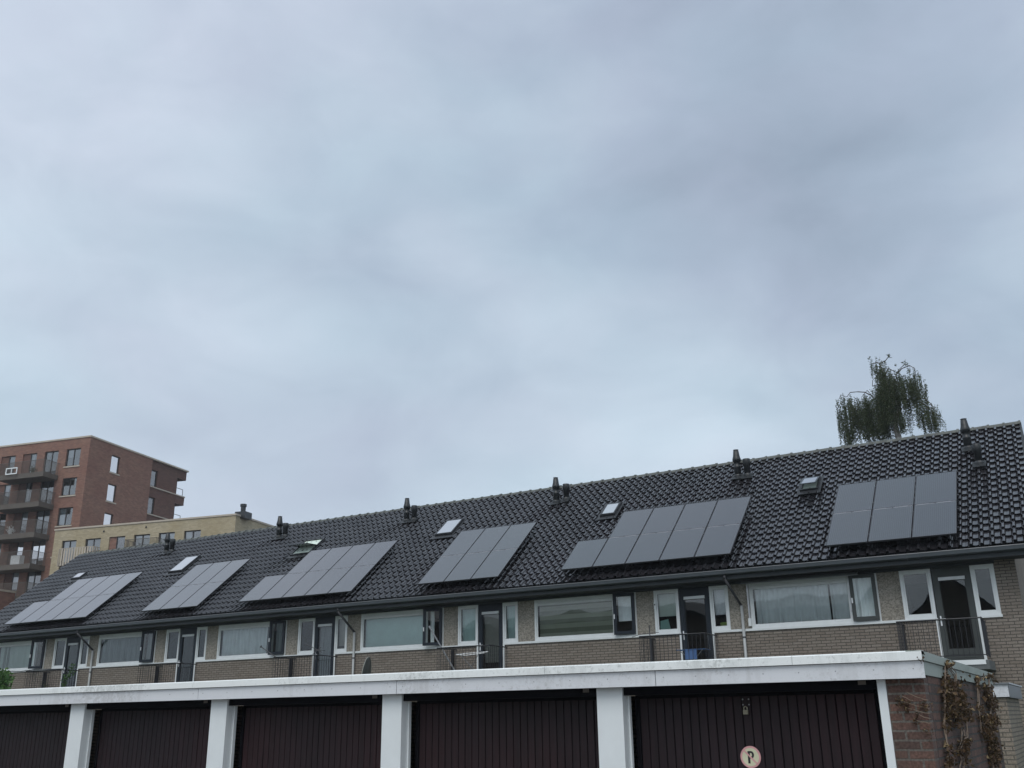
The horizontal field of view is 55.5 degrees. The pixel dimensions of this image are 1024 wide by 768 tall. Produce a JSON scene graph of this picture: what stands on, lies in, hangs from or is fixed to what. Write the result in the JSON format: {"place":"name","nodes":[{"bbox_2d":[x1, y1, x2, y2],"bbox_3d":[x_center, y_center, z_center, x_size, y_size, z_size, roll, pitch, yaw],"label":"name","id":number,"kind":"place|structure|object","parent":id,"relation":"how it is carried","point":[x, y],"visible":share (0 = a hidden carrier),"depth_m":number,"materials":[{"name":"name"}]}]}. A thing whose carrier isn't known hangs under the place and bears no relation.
{"place":"outdoors","nodes":[
{"label":"outdoors","id":0,"kind":"place"},
{"bbox_2d":[0,668,14,689],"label":"leafy shrub","id":1,"kind":"object","parent":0,"point":[5,679],"visible":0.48,"depth_m":31.26,"materials":[{"name":"green plant"}]},
{"bbox_2d":[10,555,24,563],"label":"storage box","id":2,"kind":"object","parent":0,"point":[16,561],"visible":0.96,"depth_m":86.15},
{"bbox_2d":[0,532,185,688],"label":"terraced house","id":3,"kind":"structure","parent":0,"point":[58,648],"depth_m":39.50,"materials":[{"name":"tile"}]},
{"bbox_2d":[0,639,46,670],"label":"window","id":4,"kind":"structure","parent":3,"relation":"in","point":[14,656],"depth_m":38.96,"materials":[{"name":"white paint"}]},
{"bbox_2d":[3,669,50,671],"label":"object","id":5,"kind":"object","parent":3,"relation":"on","point":[30,670],"visible":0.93,"depth_m":36.61,"materials":[{"name":"metal"}]},
{"bbox_2d":[51,638,66,668],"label":"window","id":6,"kind":"structure","parent":3,"relation":"in","point":[59,639],"depth_m":37.66,"materials":[{"name":"white paint"}]},
{"bbox_2d":[61,664,76,686],"bbox_3d":[-16.287,10.831,35.705,0.648,1.112,0.339,-11,-22,28],"label":"climbing plant","id":7,"kind":"object","parent":3,"relation":"attached to","point":[66,678],"visible":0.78,"depth_m":35.75,"materials":[{"name":"green plant"}]},
{"bbox_2d":[61,637,80,686],"bbox_3d":[-16.795,10.715,37.074,0.828,2.090,0.110,-11,-22,28],"label":"balcony door","id":8,"kind":"structure","parent":3,"relation":"in","point":[71,641],"depth_m":37.25,"materials":[{"name":"grey paint"}]},
{"bbox_2d":[4,572,142,624],"bbox_3d":[-17.434,8.529,38.749,5.035,1.977,2.400,-11,-22,28],"label":"solar array","id":9,"kind":"object","parent":3,"relation":"on","point":[82,598],"visible":1,"depth_m":38.50,"materials":[{"name":"glass"}]},
{"bbox_2d":[78,636,89,666],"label":"window","id":10,"kind":"structure","parent":3,"relation":"in","point":[84,637],"depth_m":36.94,"materials":[{"name":"white paint"}]},
{"bbox_2d":[0,435,188,609],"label":"apartment building","id":11,"kind":"structure","parent":0,"point":[83,481],"depth_m":89.97,"materials":[{"name":"red brick"}]},
{"bbox_2d":[2,484,10,504],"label":"window","id":12,"kind":"structure","parent":11,"relation":"in","point":[7,487],"depth_m":91.33,"materials":[{"name":"grey glass"}]},
{"bbox_2d":[5,467,17,474],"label":"folded table","id":13,"kind":"object","parent":11,"relation":"on","point":[11,471],"visible":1,"depth_m":89.00,"materials":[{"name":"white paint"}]},
{"bbox_2d":[7,456,15,472],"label":"window","id":14,"kind":"structure","parent":11,"relation":"in","point":[12,458],"depth_m":92.23,"materials":[{"name":"grey glass"}]},
{"bbox_2d":[11,573,18,589],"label":"window","id":15,"kind":"structure","parent":11,"relation":"in","point":[15,577],"depth_m":87.84,"materials":[{"name":"grey glass"}]},
{"bbox_2d":[16,542,23,554],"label":"window","id":16,"kind":"structure","parent":11,"relation":"in","point":[20,545],"depth_m":88.66,"materials":[{"name":"grey glass"}]},
{"bbox_2d":[20,512,27,530],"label":"window","id":17,"kind":"structure","parent":11,"relation":"in","point":[24,515],"depth_m":89.64,"materials":[{"name":"grey glass"}]},
{"bbox_2d":[24,483,29,502],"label":"window","id":18,"kind":"structure","parent":11,"relation":"in","point":[28,484],"depth_m":90.54,"materials":[{"name":"grey glass"}]},
{"bbox_2d":[26,572,36,590],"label":"window","id":19,"kind":"structure","parent":11,"relation":"in","point":[31,578],"depth_m":87.27,"materials":[{"name":"grey glass"}]},
{"bbox_2d":[29,453,36,471],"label":"window","id":20,"kind":"structure","parent":11,"relation":"in","point":[33,456],"depth_m":91.46,"materials":[{"name":"grey glass"}]},
{"bbox_2d":[30,540,45,563],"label":"window","id":21,"kind":"structure","parent":11,"relation":"in","point":[39,546],"depth_m":87.91,"materials":[{"name":"grey glass"}]},
{"bbox_2d":[35,510,49,533],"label":"window","id":22,"kind":"structure","parent":11,"relation":"in","point":[41,515],"depth_m":88.94,"materials":[{"name":"grey glass"}]},
{"bbox_2d":[39,481,49,501],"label":"window","id":23,"kind":"structure","parent":11,"relation":"in","point":[45,481],"depth_m":89.79,"materials":[{"name":"grey glass"}]},
{"bbox_2d":[44,451,58,472],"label":"window","id":24,"kind":"structure","parent":11,"relation":"in","point":[53,451],"depth_m":90.76,"materials":[{"name":"grey glass"}]},
{"bbox_2d":[57,507,72,525],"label":"window","id":25,"kind":"structure","parent":11,"relation":"in","point":[62,517],"depth_m":88.29,"materials":[{"name":"grey glass"}]},
{"bbox_2d":[61,477,76,495],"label":"window","id":26,"kind":"structure","parent":11,"relation":"in","point":[76,477],"depth_m":89.10,"materials":[{"name":"grey metal"}]},
{"bbox_2d":[66,448,80,465],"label":"window","id":27,"kind":"structure","parent":11,"relation":"in","point":[71,453],"depth_m":90.17,"materials":[{"name":"grey glass"}]},
{"bbox_2d":[103,513,112,524],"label":"window","id":28,"kind":"structure","parent":11,"relation":"in","point":[107,517],"depth_m":90.87,"materials":[{"name":"grey glass"}]},
{"bbox_2d":[106,484,115,501],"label":"window","id":29,"kind":"structure","parent":11,"relation":"in","point":[111,491],"depth_m":91.72,"materials":[{"name":"grey glass"}]},
{"bbox_2d":[110,455,119,473],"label":"window","id":30,"kind":"structure","parent":11,"relation":"in","point":[115,460],"depth_m":92.62,"materials":[{"name":"grey glass"}]},
{"bbox_2d":[49,504,272,574],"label":"apartment building","id":31,"kind":"structure","parent":0,"point":[69,544],"depth_m":80.13,"materials":[{"name":"yellow brick"}]},
{"bbox_2d":[60,540,76,567],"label":"window","id":32,"kind":"structure","parent":31,"relation":"in","point":[66,544],"depth_m":82.10,"materials":[{"name":"grey glass"}]},
{"bbox_2d":[86,538,100,552],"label":"window","id":33,"kind":"structure","parent":31,"relation":"in","point":[89,542],"depth_m":81.42,"materials":[{"name":"grey glass"}]},
{"bbox_2d":[134,534,149,545],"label":"window","id":34,"kind":"structure","parent":31,"relation":"in","point":[146,535],"depth_m":80.02,"materials":[{"name":"grey glass"}]},
{"bbox_2d":[159,532,174,542],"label":"window","id":35,"kind":"structure","parent":31,"relation":"in","point":[162,535],"depth_m":79.38,"materials":[{"name":"grey glass"}]},
{"bbox_2d":[184,530,200,538],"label":"window","id":36,"kind":"structure","parent":31,"relation":"in","point":[188,534],"depth_m":78.68,"materials":[{"name":"grey glass"}]},
{"bbox_2d":[361,657,371,673],"bbox_3d":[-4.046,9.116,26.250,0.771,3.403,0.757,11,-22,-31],"label":"satellite dish","id":37,"kind":"object","parent":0,"point":[366,668],"visible":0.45,"depth_m":26.59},
{"bbox_2d":[0,650,1004,767],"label":"garage block","id":38,"kind":"structure","parent":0,"point":[822,711],"depth_m":10.71,"materials":[{"name":"concrete"}]},
{"bbox_2d":[0,710,70,767],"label":"garage door","id":39,"kind":"structure","parent":38,"relation":"in","point":[28,739],"depth_m":14.70,"materials":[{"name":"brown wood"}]},
{"bbox_2d":[94,706,210,767],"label":"garage door","id":40,"kind":"structure","parent":38,"relation":"in","point":[169,737],"depth_m":13.46,"materials":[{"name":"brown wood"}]},
{"bbox_2d":[238,702,381,767],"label":"garage door","id":41,"kind":"structure","parent":38,"relation":"in","point":[324,735],"depth_m":12.11,"materials":[{"name":"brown wood"}]},
{"bbox_2d":[415,696,598,767],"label":"garage door","id":42,"kind":"structure","parent":38,"relation":"in","point":[558,732],"depth_m":10.77,"materials":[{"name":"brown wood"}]},
{"bbox_2d":[635,689,887,767],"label":"garage door","id":43,"kind":"structure","parent":38,"relation":"in","point":[831,728],"depth_m":9.43,"materials":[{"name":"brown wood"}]},
{"bbox_2d":[740,746,760,767],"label":"no parking sign","id":44,"kind":"object","parent":43,"relation":"attached to","point":[750,756],"visible":1,"depth_m":9.40,"materials":[{"name":"white metal"}]},
{"bbox_2d":[894,654,933,741],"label":"dry twigs","id":45,"kind":"object","parent":38,"relation":"attached to","point":[908,702],"visible":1,"depth_m":8.54,"materials":[{"name":"brown plant"}]},
{"bbox_2d":[937,659,977,767],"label":"dead ivy","id":46,"kind":"object","parent":38,"relation":"attached to","point":[958,709],"visible":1,"depth_m":9.56,"materials":[{"name":"brown plant"}]},
{"bbox_2d":[974,672,1005,767],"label":"dead ivy","id":47,"kind":"object","parent":38,"relation":"attached to","point":[991,723],"visible":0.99,"depth_m":11.86,"materials":[{"name":"brown plant"}]},
{"bbox_2d":[0,0,1023,525],"label":"sky","id":48,"kind":"structure","parent":0,"point":[305,260],"materials":[{"name":"grey"}]},
{"bbox_2d":[511,449,766,695],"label":"terraced house","id":49,"kind":"structure","parent":0,"point":[596,615],"depth_m":27.09,"materials":[{"name":"tile"}]},
{"bbox_2d":[534,592,637,640],"bbox_3d":[2.026,6.457,26.950,3.130,1.128,0.135,-11,-22,28],"label":"window","id":50,"kind":"structure","parent":49,"relation":"in","point":[584,616],"depth_m":27.13,"materials":[{"name":"grey glass"}]},
{"bbox_2d":[633,625,658,661],"bbox_3d":[3.407,6.729,24.755,0.752,1.150,0.027,-11,-22,28],"label":"washing line post","id":51,"kind":"object","parent":49,"relation":"on","point":[650,641],"visible":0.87,"depth_m":24.75,"materials":[{"name":"grey metal"}]},
{"bbox_2d":[561,496,750,570],"bbox_3d":[4.012,4.145,27.054,4.920,1.936,2.350,-11,-22,28],"label":"solar array","id":52,"kind":"object","parent":49,"relation":"on","point":[694,530],"visible":1,"depth_m":26.80,"materials":[{"name":"black glass"}]},
{"bbox_2d":[660,619,670,629],"bbox_3d":[4.061,6.374,25.791,0.300,0.280,0.010,-11,-22,28],"label":"teal board","id":53,"kind":"object","parent":49,"relation":"attached to","point":[664,624],"visible":1,"depth_m":25.79,"materials":[{"name":"teal"}]},
{"bbox_2d":[653,589,680,633],"bbox_3d":[4.126,6.031,25.800,0.695,1.128,0.141,-11,-22,28],"label":"window","id":54,"kind":"structure","parent":49,"relation":"in","point":[668,600],"depth_m":25.86,"materials":[{"name":"white paint"}]},
{"bbox_2d":[677,634,709,659],"bbox_3d":[4.589,6.765,24.520,0.817,0.910,0.410,-11,-22,28],"label":"laundry rack","id":55,"kind":"object","parent":49,"relation":"on","point":[690,654],"visible":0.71,"depth_m":24.38,"materials":[{"name":"blue fabric"}]},
{"bbox_2d":[679,586,713,659],"bbox_3d":[4.776,6.332,25.223,0.828,2.090,0.110,-11,-22,28],"label":"balcony door","id":56,"kind":"structure","parent":49,"relation":"in","point":[696,592],"depth_m":25.38,"materials":[{"name":"grey paint"}]},
{"bbox_2d":[709,585,730,630],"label":"window","id":57,"kind":"structure","parent":49,"relation":"in","point":[718,595],"depth_m":25.16,"materials":[{"name":"white paint"}]},
{"bbox_2d":[723,418,1023,727],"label":"terraced house","id":58,"kind":"structure","parent":0,"point":[799,587],"depth_m":23.97,"materials":[{"name":"tile"}]},
{"bbox_2d":[748,573,881,627],"bbox_3d":[7.431,5.368,24.008,3.130,1.128,0.184,-11,-22,28],"label":"window","id":59,"kind":"structure","parent":58,"relation":"in","point":[801,602],"depth_m":24.16,"materials":[{"name":"white paint"}]},
{"bbox_2d":[826,471,958,546],"bbox_3d":[9.410,3.059,24.055,3.000,1.977,2.400,-11,-22,28],"label":"solar array","id":60,"kind":"object","parent":58,"relation":"on","point":[932,503],"visible":1,"depth_m":23.91,"materials":[{"name":"black glass"}]},
{"bbox_2d":[898,569,936,619],"bbox_3d":[9.504,4.927,22.812,0.695,1.128,0.080,-11,-22,28],"label":"window","id":61,"kind":"structure","parent":58,"relation":"in","point":[920,571],"depth_m":22.79,"materials":[{"name":"white paint"}]},
{"bbox_2d":[931,566,983,659],"bbox_3d":[10.169,5.236,22.260,0.828,2.090,0.110,-11,-22,28],"label":"balcony door","id":62,"kind":"structure","parent":58,"relation":"in","point":[958,572],"depth_m":22.29,"materials":[{"name":"grey paint"}]},
{"bbox_2d":[969,564,1001,615],"bbox_3d":[10.753,4.673,22.126,0.500,1.128,0.080,-11,-22,28],"label":"window","id":63,"kind":"structure","parent":58,"relation":"in","point":[972,568],"depth_m":22.10,"materials":[{"name":"white paint"}]},
{"bbox_2d":[979,682,1023,767],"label":"garden shed","id":64,"kind":"structure","parent":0,"point":[1008,697],"depth_m":16.39,"materials":[{"name":"brick"}]},
{"label":"ground","id":65,"kind":"structure","parent":0,"visible":0},
{"bbox_2d":[76,516,296,709],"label":"terraced house","id":66,"kind":"structure","parent":65,"relation":"on","point":[130,642],"depth_m":36.24,"materials":[{"name":"tile"}]},
{"bbox_2d":[96,631,156,665],"bbox_3d":[-14.142,9.750,35.857,3.130,1.128,0.180,-11,-22,28],"label":"window","id":67,"kind":"structure","parent":66,"relation":"in","point":[122,648],"depth_m":36.04,"materials":[{"name":"white paint"}]},
{"bbox_2d":[164,629,180,661],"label":"window","id":68,"kind":"structure","parent":66,"relation":"in","point":[166,659],"depth_m":34.69,"materials":[{"name":"white paint"}]},
{"bbox_2d":[176,627,196,681],"bbox_3d":[-11.402,9.620,34.111,0.828,2.090,0.110,-11,-22,28],"label":"balcony door","id":69,"kind":"structure","parent":66,"relation":"in","point":[185,632],"depth_m":34.27,"materials":[{"name":"grey paint"}]},
{"bbox_2d":[141,558,250,611],"bbox_3d":[-11.484,7.316,35.493,2.895,1.961,2.380,-11,-22,28],"label":"solar array","id":70,"kind":"object","parent":66,"relation":"on","point":[196,585],"visible":1,"depth_m":35.36,"materials":[{"name":"glass"}]},
{"bbox_2d":[194,626,207,660],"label":"window","id":71,"kind":"structure","parent":66,"relation":"in","point":[199,629],"depth_m":33.98,"materials":[{"name":"white paint"}]},
{"bbox_2d":[196,498,428,680],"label":"terraced house","id":72,"kind":"structure","parent":65,"relation":"on","point":[284,631],"depth_m":33.07,"materials":[{"name":"tile"}]},
{"bbox_2d":[216,620,287,658],"bbox_3d":[-8.747,8.655,32.897,3.130,1.128,0.186,-11,-22,28],"label":"window","id":73,"kind":"structure","parent":72,"relation":"in","point":[245,640],"depth_m":33.09,"materials":[{"name":"grey glass"}]},
{"bbox_2d":[297,618,315,654],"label":"window","id":74,"kind":"structure","parent":72,"relation":"in","point":[301,621],"depth_m":31.71,"materials":[{"name":"white paint"}]},
{"bbox_2d":[306,644,324,671],"bbox_3d":[-6.080,8.620,30.000,0.746,1.239,0.173,-6,-20,15],"label":"folded washing line","id":75,"kind":"object","parent":72,"relation":"on","point":[315,650],"visible":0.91,"depth_m":30.06,"materials":[{"name":"grey metal"}]},
{"bbox_2d":[239,540,397,602],"bbox_3d":[-6.502,6.298,32.777,4.885,1.969,2.390,-11,-22,28],"label":"solar array","id":76,"kind":"object","parent":72,"relation":"on","point":[344,569],"visible":1,"depth_m":32.53,"materials":[{"name":"glass"}]},
{"bbox_2d":[313,616,335,675],"bbox_3d":[-5.981,8.539,31.195,0.828,2.090,0.222,-11,-22,28],"label":"balcony door","id":77,"kind":"structure","parent":72,"relation":"in","point":[327,624],"depth_m":31.30,"materials":[{"name":"grey paint"}]},
{"bbox_2d":[334,615,347,652],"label":"window","id":78,"kind":"structure","parent":72,"relation":"in","point":[341,631],"depth_m":31.07,"materials":[{"name":"white paint"}]},
{"bbox_2d":[337,477,581,701],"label":"terraced house","id":79,"kind":"structure","parent":65,"relation":"on","point":[393,606],"depth_m":29.98,"materials":[{"name":"tile"}]},
{"bbox_2d":[360,608,443,650],"bbox_3d":[-3.366,7.553,29.916,3.130,1.128,0.141,-11,-22,28],"label":"window","id":80,"kind":"structure","parent":79,"relation":"in","point":[396,629],"depth_m":30.10,"materials":[{"name":"grey glass"}]},
{"bbox_2d":[428,626,454,669],"bbox_3d":[-1.937,7.709,27.972,1.202,1.563,0.063,-13,-22,31],"label":"leaning pole","id":81,"kind":"object","parent":79,"relation":"on","point":[430,628],"visible":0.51,"depth_m":28.14,"materials":[{"name":"grey metal"}]},
{"bbox_2d":[458,605,477,644],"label":"window","id":82,"kind":"structure","parent":79,"relation":"in","point":[470,613],"depth_m":28.81,"materials":[{"name":"grey glass"}]},
{"bbox_2d":[456,651,487,668],"bbox_3d":[-1.113,8.011,27.701,1.008,0.776,0.421,-11,-22,28],"label":"drying rack","id":83,"kind":"object","parent":79,"relation":"on","point":[471,654],"visible":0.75,"depth_m":27.71,"materials":[{"name":"white metal"}]},
{"bbox_2d":[418,522,536,584],"bbox_3d":[-1.025,5.169,29.822,2.895,1.985,2.410,-11,-22,28],"label":"solar array","id":84,"kind":"object","parent":79,"relation":"on","point":[483,553],"visible":1,"depth_m":29.69,"materials":[{"name":"glass"}]},
{"bbox_2d":[478,603,502,668],"bbox_3d":[-0.598,7.438,28.217,0.828,2.090,0.186,-11,-22,28],"label":"balcony door","id":85,"kind":"structure","parent":79,"relation":"in","point":[493,613],"depth_m":28.34,"materials":[{"name":"grey paint"}]},
{"bbox_2d":[503,602,517,642],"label":"window","id":86,"kind":"structure","parent":79,"relation":"in","point":[510,609],"depth_m":28.10,"materials":[{"name":"grey glass"}]},
{"bbox_2d":[835,354,946,445],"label":"weeping birch","id":87,"kind":"object","parent":65,"relation":"on","point":[885,404],"visible":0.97,"depth_m":42.70,"materials":[{"name":"green plant"}]}
]}

